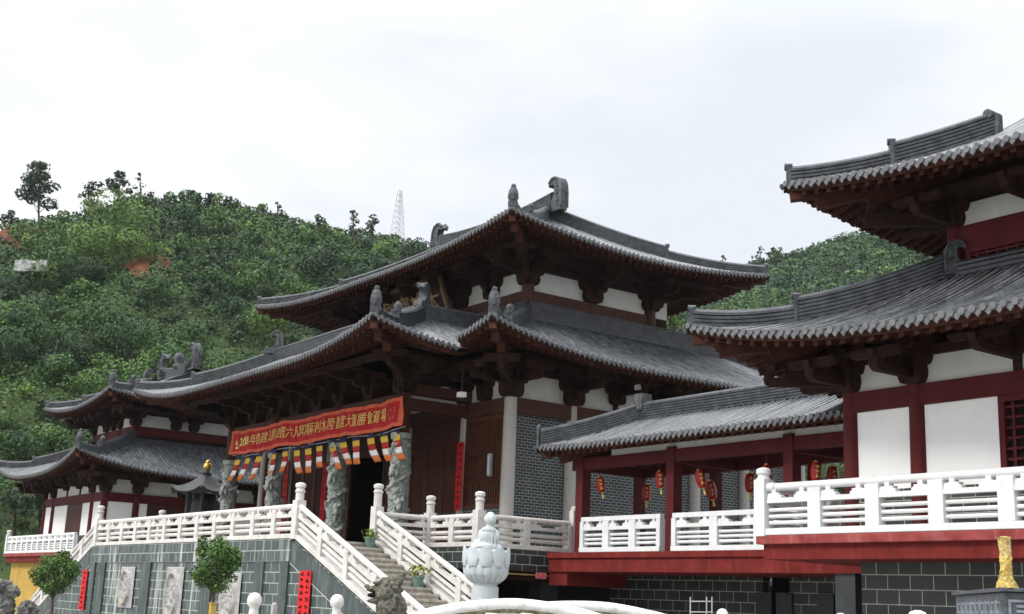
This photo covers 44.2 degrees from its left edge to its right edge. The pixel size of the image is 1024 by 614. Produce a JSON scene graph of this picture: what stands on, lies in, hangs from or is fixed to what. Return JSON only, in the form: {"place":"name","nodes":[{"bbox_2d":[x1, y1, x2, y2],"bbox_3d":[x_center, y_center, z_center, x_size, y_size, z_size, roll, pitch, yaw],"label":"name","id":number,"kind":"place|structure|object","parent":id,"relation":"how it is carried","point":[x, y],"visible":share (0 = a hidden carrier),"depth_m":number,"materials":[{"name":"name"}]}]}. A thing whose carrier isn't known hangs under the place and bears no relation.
{"place":"outdoors","nodes":[
{"label":"outdoors","id":0,"kind":"place"},
{"bbox_2d":[0,225,43,248],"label":"bare soil","id":1,"kind":"structure","parent":0,"point":[3,233],"depth_m":214.20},
{"bbox_2d":[3,552,69,611],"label":"tower platform","id":2,"kind":"structure","parent":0,"point":[22,564],"depth_m":72.89,"materials":[{"name":"paint"}]},
{"bbox_2d":[4,530,77,553],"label":"balustrade","id":3,"kind":"object","parent":2,"relation":"on","point":[32,543],"visible":0.98,"depth_m":70.26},
{"bbox_2d":[0,342,260,548],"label":"pavilion tower","id":4,"kind":"structure","parent":2,"relation":"on","point":[133,457],"depth_m":70.22,"materials":[{"name":"tile"}]},
{"bbox_2d":[64,503,82,548],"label":"door","id":5,"kind":"structure","parent":4,"relation":"in","point":[74,512],"depth_m":70.51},
{"bbox_2d":[144,504,190,539],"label":"door","id":6,"kind":"structure","parent":4,"relation":"in","point":[152,510],"depth_m":68.76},
{"bbox_2d":[125,253,171,277],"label":"bare soil","id":7,"kind":"structure","parent":0,"point":[142,264],"depth_m":189.38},
{"bbox_2d":[0,203,409,579],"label":"hill","id":8,"kind":"structure","parent":0,"point":[5,572],"depth_m":164.40,"materials":[{"name":"plant"}]},
{"bbox_2d":[0,210,19,224],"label":"ridge tree","id":9,"kind":"object","parent":8,"relation":"on","point":[8,216],"visible":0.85,"depth_m":225.84,"materials":[{"name":"green plant"}]},
{"bbox_2d":[0,482,42,543],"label":"spiky tree","id":10,"kind":"object","parent":8,"relation":"on","point":[14,503],"visible":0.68,"depth_m":83.44,"materials":[{"name":"green plant"}]},
{"bbox_2d":[6,493,43,534],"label":"spiky tree","id":11,"kind":"object","parent":8,"relation":"on","point":[39,509],"visible":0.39,"depth_m":83.51,"materials":[{"name":"green plant"}]},
{"bbox_2d":[14,259,47,271],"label":"retaining wall","id":12,"kind":"structure","parent":8,"relation":"on","point":[21,265],"depth_m":180.95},
{"bbox_2d":[14,160,60,218],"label":"ridge tree","id":13,"kind":"object","parent":8,"relation":"on","point":[39,176],"visible":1,"depth_m":230.61,"materials":[{"name":"green plant"}]},
{"bbox_2d":[77,181,104,206],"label":"ridge tree","id":14,"kind":"object","parent":8,"relation":"on","point":[90,185],"visible":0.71,"depth_m":232.53,"materials":[{"name":"green plant"}]},
{"bbox_2d":[105,170,132,198],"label":"ridge tree","id":15,"kind":"object","parent":8,"relation":"on","point":[119,175],"visible":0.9,"depth_m":233.04,"materials":[{"name":"green plant"}]},
{"bbox_2d":[131,172,145,194],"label":"ridge tree","id":16,"kind":"object","parent":8,"relation":"on","point":[140,183],"visible":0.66,"depth_m":233.76,"materials":[{"name":"green plant"}]},
{"bbox_2d":[183,189,202,203],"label":"ridge tree","id":17,"kind":"object","parent":8,"relation":"on","point":[197,196],"visible":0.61,"depth_m":233.41,"materials":[{"name":"green plant"}]},
{"bbox_2d":[202,192,222,208],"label":"ridge tree","id":18,"kind":"object","parent":8,"relation":"on","point":[209,197],"visible":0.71,"depth_m":233.98,"materials":[{"name":"green plant"}]},
{"bbox_2d":[0,187,429,570],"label":"forest","id":19,"kind":"object","parent":8,"relation":"on","point":[22,331],"visible":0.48,"depth_m":182.24,"materials":[{"name":"green plant"}]},
{"bbox_2d":[222,195,240,212],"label":"ridge tree","id":20,"kind":"object","parent":8,"relation":"on","point":[229,203],"visible":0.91,"depth_m":233.45,"materials":[{"name":"green plant"}]},
{"bbox_2d":[314,214,329,231],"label":"ridge tree","id":21,"kind":"object","parent":8,"relation":"on","point":[319,221],"visible":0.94,"depth_m":233.38,"materials":[{"name":"green plant"}]},
{"bbox_2d":[348,210,359,242],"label":"ridge tree","id":22,"kind":"object","parent":8,"relation":"on","point":[353,216],"visible":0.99,"depth_m":233.97,"materials":[{"name":"green plant"}]},
{"bbox_2d":[364,214,378,242],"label":"ridge tree","id":23,"kind":"object","parent":8,"relation":"on","point":[369,228],"visible":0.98,"depth_m":233.49,"materials":[{"name":"green plant"}]},
{"bbox_2d":[171,460,238,537],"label":"incense pavilion","id":24,"kind":"structure","parent":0,"point":[202,486],"depth_m":60.02,"materials":[{"name":"black metal"}]},
{"bbox_2d":[390,189,404,239],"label":"pylon","id":25,"kind":"object","parent":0,"point":[397,205],"visible":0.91,"depth_m":421.78,"materials":[{"name":"metal"}]},
{"bbox_2d":[0,0,1023,263],"label":"sky","id":26,"kind":"structure","parent":0,"point":[676,123],"materials":[{"name":"white"}]},
{"bbox_2d":[666,313,684,329],"bbox_3d":[7.478,2.402,62.236,2.490,4.443,2.396,-2,-14,19],"label":"leafy tree","id":27,"kind":"object","parent":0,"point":[673,322],"visible":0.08,"depth_m":61.92,"materials":[{"name":"green plant"}]},
{"bbox_2d":[666,234,930,493],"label":"hill","id":28,"kind":"structure","parent":0,"point":[755,303],"depth_m":304.94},
{"bbox_2d":[751,246,764,264],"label":"ridge tree","id":29,"kind":"object","parent":28,"relation":"on","point":[759,258],"visible":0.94,"depth_m":328.33,"materials":[{"name":"green plant"}]},
{"bbox_2d":[765,247,777,263],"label":"ridge tree","id":30,"kind":"object","parent":28,"relation":"on","point":[769,254],"visible":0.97,"depth_m":327.73,"materials":[{"name":"green plant"}]},
{"bbox_2d":[666,229,932,492],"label":"forest","id":31,"kind":"object","parent":28,"relation":"on","point":[805,264],"visible":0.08,"depth_m":305.43,"materials":[{"name":"plant"}]},
{"bbox_2d":[756,529,1023,613],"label":"tower platform","id":32,"kind":"structure","parent":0,"point":[928,572],"depth_m":25.07,"materials":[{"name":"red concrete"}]},
{"bbox_2d":[774,490,844,527],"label":"balustrade","id":33,"kind":"object","parent":32,"relation":"on","point":[790,493],"visible":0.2,"depth_m":27.87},
{"bbox_2d":[683,109,1023,525],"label":"pavilion tower","id":34,"kind":"structure","parent":32,"relation":"on","point":[918,367],"depth_m":26.79,"materials":[{"name":"tile"}]},
{"bbox_2d":[965,235,1023,258],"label":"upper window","id":35,"kind":"structure","parent":34,"relation":"in","point":[1018,241],"depth_m":27.10,"materials":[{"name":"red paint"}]},
{"bbox_2d":[997,393,1023,467],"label":"window","id":36,"kind":"structure","parent":34,"relation":"in","point":[1010,406],"depth_m":24.26,"materials":[{"name":"red paint"}]},
{"bbox_2d":[754,466,1023,535],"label":"balustrade","id":37,"kind":"object","parent":32,"relation":"on","point":[1006,484],"visible":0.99,"depth_m":24.61,"materials":[{"name":"stone"}]},
{"label":"ground","id":38,"kind":"structure","parent":0,"visible":0},
{"bbox_2d":[0,579,20,613],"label":"garden rock","id":39,"kind":"object","parent":38,"relation":"on","point":[10,592],"visible":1,"depth_m":51.66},
{"bbox_2d":[16,599,39,613],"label":"garden rock","id":40,"kind":"object","parent":38,"relation":"on","point":[26,606],"visible":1,"depth_m":51.79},
{"bbox_2d":[27,549,82,613],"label":"clipped tree","id":41,"kind":"object","parent":38,"relation":"on","point":[51,570],"visible":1,"depth_m":42.26,"materials":[{"name":"green plant"}]},
{"bbox_2d":[37,548,92,613],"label":"staircase","id":42,"kind":"structure","parent":38,"relation":"on","point":[67,602],"depth_m":53.53,"materials":[{"name":"stone"}]},
{"bbox_2d":[30,526,93,606],"bbox_3d":[-19.766,11.687,55.452,0.260,4.207,8.243,12,-16,-34],"label":"balustrade","id":43,"kind":"object","parent":42,"relation":"on","point":[79,552],"visible":0.43,"depth_m":53.84,"materials":[{"name":"white stone"}]},
{"bbox_2d":[78,570,87,609],"bbox_3d":[-17.802,11.735,52.295,0.025,1.620,0.620,12,-16,-34],"label":"scroll","id":44,"kind":"object","parent":42,"relation":"attached to","point":[83,590],"visible":1,"depth_m":52.26,"materials":[{"name":"red paper"}]},
{"bbox_2d":[154,510,165,539],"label":"balustrade","id":45,"kind":"object","parent":42,"relation":"on","point":[162,512],"visible":0.19,"depth_m":54.18,"materials":[{"name":"white stone"}]},
{"bbox_2d":[208,602,216,613],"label":"marker post","id":46,"kind":"object","parent":38,"relation":"on","point":[212,608],"visible":1,"depth_m":30.93,"materials":[{"name":"yellow paint"}]},
{"bbox_2d":[189,533,242,602],"bbox_3d":[-7.465,7.232,31.707,1.367,3.074,1.518,12,-16,-34],"label":"clipped tree","id":47,"kind":"object","parent":38,"relation":"on","point":[225,557],"visible":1,"depth_m":31.66,"materials":[{"name":"green plant"}]},
{"bbox_2d":[247,593,261,613],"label":"bollard post","id":48,"kind":"object","parent":38,"relation":"on","point":[254,601],"visible":1,"depth_m":23.86,"materials":[{"name":"white stone"}]},
{"bbox_2d":[85,539,444,613],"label":"stone terrace","id":49,"kind":"structure","parent":38,"relation":"on","point":[142,579],"depth_m":44.37,"materials":[{"name":"stone"}]},
{"bbox_2d":[92,482,305,545],"bbox_3d":[-11.820,7.632,45.239,0.320,1.685,18.770,12,-16,-34],"label":"balustrade","id":50,"kind":"object","parent":49,"relation":"on","point":[256,515],"visible":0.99,"depth_m":43.50,"materials":[{"name":"white stone"}]},
{"bbox_2d":[382,495,436,547],"bbox_3d":[-3.405,6.770,40.109,2.190,1.685,0.320,12,-16,-34],"label":"balustrade","id":51,"kind":"object","parent":49,"relation":"on","point":[423,521],"visible":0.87,"depth_m":40.34,"materials":[{"name":"white stone"}]},
{"bbox_2d":[270,602,277,613],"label":"stub post","id":52,"kind":"object","parent":38,"relation":"on","point":[274,606],"visible":1,"depth_m":25.95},
{"bbox_2d":[330,594,343,613],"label":"bollard post","id":53,"kind":"object","parent":38,"relation":"on","point":[336,602],"visible":1,"depth_m":23.87,"materials":[{"name":"white stone"}]},
{"bbox_2d":[287,539,446,613],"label":"staircase","id":54,"kind":"structure","parent":38,"relation":"on","point":[326,584],"depth_m":36.07,"materials":[{"name":"stone"}]},
{"bbox_2d":[297,571,311,613],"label":"scroll","id":55,"kind":"object","parent":54,"relation":"attached to","point":[303,603],"visible":1,"depth_m":36.37,"materials":[{"name":"red paper"}]},
{"bbox_2d":[295,504,425,613],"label":"balustrade","id":56,"kind":"object","parent":54,"relation":"on","point":[346,573],"visible":0.84,"depth_m":35.21,"materials":[{"name":"white stone"}]},
{"bbox_2d":[361,528,379,547],"bbox_3d":[-4.349,7.065,38.586,0.596,0.622,0.602,0,-14,11],"label":"potted plant","id":57,"kind":"object","parent":54,"relation":"on","point":[370,537],"visible":0.98,"depth_m":38.47,"materials":[{"name":"green plant"}]},
{"bbox_2d":[408,564,429,587],"bbox_3d":[-2.691,7.683,36.024,0.569,0.653,0.569,-5,-15,27],"label":"potted plant","id":58,"kind":"object","parent":54,"relation":"on","point":[418,579],"visible":0.98,"depth_m":35.91,"materials":[{"name":"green plant"}]},
{"bbox_2d":[370,484,472,603],"bbox_3d":[-1.925,7.372,35.900,0.320,5.067,8.380,12,-16,-34],"label":"balustrade","id":59,"kind":"object","parent":54,"relation":"on","point":[380,520],"visible":0.88,"depth_m":37.16,"materials":[{"name":"white stone"}]},
{"bbox_2d":[364,572,407,613],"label":"lion statue","id":60,"kind":"object","parent":38,"relation":"on","point":[385,595],"visible":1,"depth_m":18.87,"materials":[{"name":"stone"}]},
{"bbox_2d":[462,512,509,600],"bbox_3d":[-0.461,4.961,20.956,0.803,3.081,0.823,12,-16,-34],"label":"statue","id":61,"kind":"object","parent":38,"relation":"on","point":[486,559],"visible":1,"depth_m":20.84,"materials":[{"name":"stone"}]},
{"bbox_2d":[410,598,599,613],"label":"bridge railing","id":62,"kind":"object","parent":38,"relation":"on","point":[507,605],"visible":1,"depth_m":16.91,"materials":[{"name":"white stone"}]},
{"bbox_2d":[499,601,663,613],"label":"bridge railing","id":63,"kind":"object","parent":38,"relation":"on","point":[604,607],"visible":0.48,"depth_m":18.51,"materials":[{"name":"white stone"}]},
{"bbox_2d":[424,547,771,602],"bbox_3d":[-0.083,12.866,54.693,22.210,3.240,27.100,12,-16,-34],"label":"hall podium","id":64,"kind":"object","parent":38,"relation":"on","point":[520,581],"visible":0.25,"depth_m":40.25,"materials":[{"name":"stone"}]},
{"bbox_2d":[428,491,485,547],"bbox_3d":[-1.783,6.685,39.465,0.320,1.685,2.990,12,-16,-34],"label":"balustrade","id":65,"kind":"object","parent":64,"relation":"on","point":[453,523],"visible":0.88,"depth_m":39.07,"materials":[{"name":"white stone"}]},
{"bbox_2d":[132,176,804,547],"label":"hall","id":66,"kind":"structure","parent":64,"relation":"on","point":[548,310],"depth_m":47.99,"materials":[{"name":"tile"}]},
{"bbox_2d":[260,450,288,521],"bbox_3d":[-10.932,8.284,58.331,0.150,3.250,2.500,12,-16,-34],"label":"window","id":67,"kind":"structure","parent":66,"relation":"in","point":[267,459],"depth_m":59.28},
{"bbox_2d":[280,461,288,533],"bbox_3d":[-10.291,8.617,56.908,0.025,3.300,0.420,12,-16,-34],"label":"scroll","id":68,"kind":"object","parent":66,"relation":"attached to","point":[285,484],"visible":0.62,"depth_m":56.99,"materials":[{"name":"red paper"}]},
{"bbox_2d":[287,466,303,533],"bbox_3d":[-9.664,9.089,56.291,0.110,3.850,1.100,12,-16,-34],"label":"door","id":69,"kind":"structure","parent":66,"relation":"in","point":[296,478],"depth_m":56.70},
{"bbox_2d":[302,465,314,534],"bbox_3d":[-9.008,8.907,55.403,0.110,3.850,1.100,12,-16,-34],"label":"door","id":70,"kind":"structure","parent":66,"relation":"in","point":[308,478],"depth_m":55.50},
{"bbox_2d":[310,465,322,535],"bbox_3d":[-8.351,8.724,54.514,0.110,3.850,1.100,12,-16,-34],"label":"door","id":71,"kind":"structure","parent":66,"relation":"in","point":[318,471],"depth_m":54.84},
{"bbox_2d":[229,396,405,455],"bbox_3d":[-8.020,4.866,49.497,0.373,1.180,14.657,12,-16,-34],"label":"banner","id":72,"kind":"object","parent":66,"relation":"attached to","point":[384,416],"visible":1,"depth_m":48.43,"materials":[{"name":"red fabric"}]},
{"bbox_2d":[226,454,241,481],"bbox_3d":[-12.098,7.020,54.917,0.104,1.150,1.405,11,-16,-32],"label":"prayer flag","id":73,"kind":"object","parent":72,"relation":"hanging from","point":[236,463],"visible":1,"depth_m":54.83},
{"bbox_2d":[237,452,251,480],"bbox_3d":[-11.501,6.851,54.080,0.098,1.159,1.440,10,-15,-30],"label":"prayer flag","id":74,"kind":"object","parent":72,"relation":"hanging from","point":[243,469],"visible":1,"depth_m":54.04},
{"bbox_2d":[249,450,263,479],"bbox_3d":[-10.812,6.682,53.182,0.097,1.185,1.492,11,-16,-33],"label":"prayer flag","id":75,"kind":"object","parent":72,"relation":"hanging from","point":[256,465],"visible":1,"depth_m":53.10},
{"bbox_2d":[267,448,276,476],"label":"prayer flag","id":76,"kind":"object","parent":72,"relation":"hanging from","point":[272,461],"visible":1,"depth_m":51.85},
{"bbox_2d":[279,446,288,471],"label":"prayer flag","id":77,"kind":"object","parent":72,"relation":"hanging from","point":[284,457],"visible":1,"depth_m":51.01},
{"bbox_2d":[294,445,302,473],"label":"prayer flag","id":78,"kind":"object","parent":72,"relation":"hanging from","point":[297,465],"visible":1,"depth_m":50.06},
{"bbox_2d":[305,443,311,472],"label":"prayer flag","id":79,"kind":"object","parent":72,"relation":"hanging from","point":[308,454],"visible":1,"depth_m":49.28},
{"bbox_2d":[316,440,322,467],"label":"prayer flag","id":80,"kind":"object","parent":72,"relation":"hanging from","point":[319,448],"visible":1,"depth_m":48.59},
{"bbox_2d":[329,438,341,469],"bbox_3d":[-6.664,5.552,47.570,0.105,1.220,1.081,12,-16,-36],"label":"prayer flag","id":81,"kind":"object","parent":72,"relation":"hanging from","point":[336,460],"visible":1,"depth_m":47.52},
{"bbox_2d":[339,436,351,464],"bbox_3d":[-6.190,5.353,46.947,0.105,1.080,1.043,12,-16,-36],"label":"prayer flag","id":82,"kind":"object","parent":72,"relation":"hanging from","point":[344,450],"visible":1,"depth_m":46.97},
{"bbox_2d":[352,435,360,464],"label":"prayer flag","id":83,"kind":"object","parent":72,"relation":"hanging from","point":[356,446],"visible":1,"depth_m":46.25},
{"bbox_2d":[367,433,381,462],"bbox_3d":[-4.963,5.030,45.275,0.104,1.122,1.098,12,-16,-36],"label":"prayer flag","id":84,"kind":"object","parent":72,"relation":"hanging from","point":[374,454],"visible":1,"depth_m":45.32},
{"bbox_2d":[379,430,391,461],"bbox_3d":[-4.421,4.895,44.547,0.109,1.148,1.084,12,-16,-34],"label":"prayer flag","id":85,"kind":"object","parent":72,"relation":"hanging from","point":[385,445],"visible":1,"depth_m":44.58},
{"bbox_2d":[391,427,405,459],"bbox_3d":[-3.931,4.763,43.885,0.112,1.156,1.056,12,-16,-34],"label":"prayer flag","id":86,"kind":"object","parent":72,"relation":"hanging from","point":[399,452],"visible":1,"depth_m":43.87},
{"bbox_2d":[319,462,327,521],"bbox_3d":[-8.069,8.144,53.858,0.025,3.000,0.420,12,-16,-34],"label":"scroll","id":87,"kind":"object","parent":66,"relation":"attached to","point":[323,493],"visible":0.85,"depth_m":53.90,"materials":[{"name":"red paper"}]},
{"bbox_2d":[342,460,352,540],"bbox_3d":[-7.273,8.425,53.053,0.110,3.850,1.660,12,-16,-34],"label":"door","id":88,"kind":"structure","parent":66,"relation":"in","point":[350,467],"depth_m":52.49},
{"bbox_2d":[382,458,389,537],"bbox_3d":[-4.705,7.711,49.577,0.110,3.850,1.660,12,-16,-34],"label":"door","id":89,"kind":"structure","parent":66,"relation":"in","point":[385,476],"depth_m":50.22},
{"bbox_2d":[407,450,426,541],"bbox_3d":[-3.621,7.410,48.109,0.110,3.850,1.120,12,-16,-34],"label":"door","id":90,"kind":"structure","parent":66,"relation":"in","point":[418,458],"depth_m":48.24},
{"bbox_2d":[422,447,442,542],"bbox_3d":[-2.952,7.224,47.204,0.110,3.850,1.120,12,-16,-34],"label":"door","id":91,"kind":"structure","parent":66,"relation":"in","point":[433,475],"depth_m":47.41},
{"bbox_2d":[438,445,456,542],"bbox_3d":[-2.284,7.039,46.300,0.110,3.850,1.120,12,-16,-34],"label":"door","id":92,"kind":"structure","parent":66,"relation":"in","point":[447,497],"depth_m":46.50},
{"bbox_2d":[454,442,463,509],"bbox_3d":[-1.919,6.123,45.623,0.025,2.450,0.420,12,-16,-34],"label":"scroll","id":93,"kind":"object","parent":66,"relation":"attached to","point":[459,475],"visible":1,"depth_m":45.60,"materials":[{"name":"red paper"}]},
{"bbox_2d":[457,369,466,397],"bbox_3d":[-1.723,2.638,43.571,0.260,0.980,0.260,12,-16,-34],"label":"floodlight","id":94,"kind":"object","parent":66,"relation":"attached to","point":[460,394],"visible":1,"depth_m":43.44,"materials":[{"name":"white metal"}]},
{"bbox_2d":[462,413,503,508],"bbox_3d":[-0.963,5.514,44.835,0.150,3.250,2.410,12,-16,-34],"label":"window","id":95,"kind":"structure","parent":66,"relation":"in","point":[484,435],"depth_m":44.95,"materials":[{"name":"wood"}]},
{"bbox_2d":[487,453,492,476],"bbox_3d":[-0.745,5.559,44.313,0.230,0.800,0.180,12,-16,-34],"label":"wall lamp","id":96,"kind":"object","parent":66,"relation":"attached to","point":[489,464],"visible":1,"depth_m":44.23,"materials":[{"name":"metal"}]},
{"bbox_2d":[493,514,572,552],"bbox_3d":[0.419,7.071,39.331,3.580,1.010,0.260,12,-16,-34],"label":"balustrade","id":97,"kind":"object","parent":64,"relation":"on","point":[526,525],"visible":0.85,"depth_m":39.43,"materials":[{"name":"white stone"}]},
{"bbox_2d":[569,506,574,551],"bbox_3d":[1.984,7.159,40.481,0.220,1.490,0.220,12,-16,-34],"label":"railing post","id":98,"kind":"object","parent":64,"relation":"on","point":[572,516],"visible":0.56,"depth_m":40.43,"materials":[{"name":"white stone"}]},
{"bbox_2d":[690,597,712,613],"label":"metal railing","id":99,"kind":"object","parent":38,"relation":"on","point":[706,611],"visible":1,"depth_m":33.95,"materials":[{"name":"metal"}]},
{"bbox_2d":[546,550,861,613],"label":"walkway base","id":100,"kind":"object","parent":38,"relation":"on","point":[729,581],"visible":0.69,"depth_m":35.62,"materials":[{"name":"red paint"}]},
{"bbox_2d":[579,514,664,551],"bbox_3d":[3.189,6.650,36.933,0.260,1.050,3.590,12,-16,-34],"label":"balustrade","id":101,"kind":"object","parent":100,"relation":"on","point":[633,525],"visible":0.96,"depth_m":36.74,"materials":[{"name":"stone"}]},
{"bbox_2d":[534,384,843,551],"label":"covered walkway","id":102,"kind":"structure","parent":100,"relation":"on","point":[719,432],"depth_m":35.75,"materials":[{"name":"tile"}]},
{"bbox_2d":[596,470,605,497],"bbox_3d":[2.729,5.413,38.658,0.283,0.895,0.285,5,-14,-12],"label":"red lantern","id":103,"kind":"object","parent":102,"relation":"hanging from","point":[600,485],"visible":1,"depth_m":38.57,"materials":[{"name":"fabric"}]},
{"bbox_2d":[642,475,650,506],"bbox_3d":[4.236,5.800,39.744,0.284,1.024,0.305,-6,-16,31],"label":"red lantern","id":104,"kind":"object","parent":102,"relation":"hanging from","point":[646,491],"visible":1,"depth_m":39.64,"materials":[{"name":"fabric"}]},
{"bbox_2d":[655,466,664,493],"bbox_3d":[4.296,4.979,36.537,0.265,0.894,0.281,5,-14,-12],"label":"red lantern","id":105,"kind":"object","parent":102,"relation":"hanging from","point":[659,479],"visible":1,"depth_m":36.45,"materials":[{"name":"fabric"}]},
{"bbox_2d":[695,460,706,494],"bbox_3d":[5.279,4.744,35.194,0.318,0.976,0.302,5,-14,-12],"label":"red lantern","id":106,"kind":"object","parent":102,"relation":"hanging from","point":[700,479],"visible":1,"depth_m":35.10,"materials":[{"name":"fabric"}]},
{"bbox_2d":[705,471,716,506],"bbox_3d":[5.926,5.370,37.451,0.322,1.106,0.327,5,-14,-12],"label":"red lantern","id":107,"kind":"object","parent":102,"relation":"hanging from","point":[711,490],"visible":0.96,"depth_m":37.34,"materials":[{"name":"fabric"}]},
{"bbox_2d":[745,466,755,499],"bbox_3d":[6.848,5.051,36.215,0.298,0.975,0.318,-6,-16,31],"label":"red lantern","id":108,"kind":"object","parent":102,"relation":"hanging from","point":[750,478],"visible":0.92,"depth_m":36.11,"materials":[{"name":"fabric"}]},
{"bbox_2d":[810,449,821,480],"bbox_3d":[7.694,4.097,31.908,0.271,1.025,0.294,-6,-16,31],"label":"red lantern","id":109,"kind":"object","parent":102,"relation":"hanging from","point":[815,471],"visible":0.88,"depth_m":31.80,"materials":[{"name":"fabric"}]},
{"bbox_2d":[827,459,838,479],"bbox_3d":[8.611,4.554,33.831,0.298,0.959,0.318,-6,-16,31],"label":"red lantern","id":110,"kind":"object","parent":102,"relation":"hanging from","point":[832,472],"visible":0.66,"depth_m":33.76,"materials":[{"name":"fabric"}]},
{"bbox_2d":[670,507,794,550],"bbox_3d":[5.944,5.885,33.203,0.260,1.050,4.890,12,-16,-34],"label":"balustrade","id":111,"kind":"object","parent":100,"relation":"on","point":[714,521],"visible":0.55,"depth_m":33.77,"materials":[{"name":"stone"}]},
{"bbox_2d":[772,578,789,613],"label":"doorway","id":112,"kind":"structure","parent":100,"relation":"in","point":[779,585],"depth_m":35.48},
{"bbox_2d":[951,536,1023,613],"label":"incense censer","id":113,"kind":"object","parent":38,"relation":"on","point":[1005,595],"visible":1,"depth_m":10.10,"materials":[{"name":"gold metal"}]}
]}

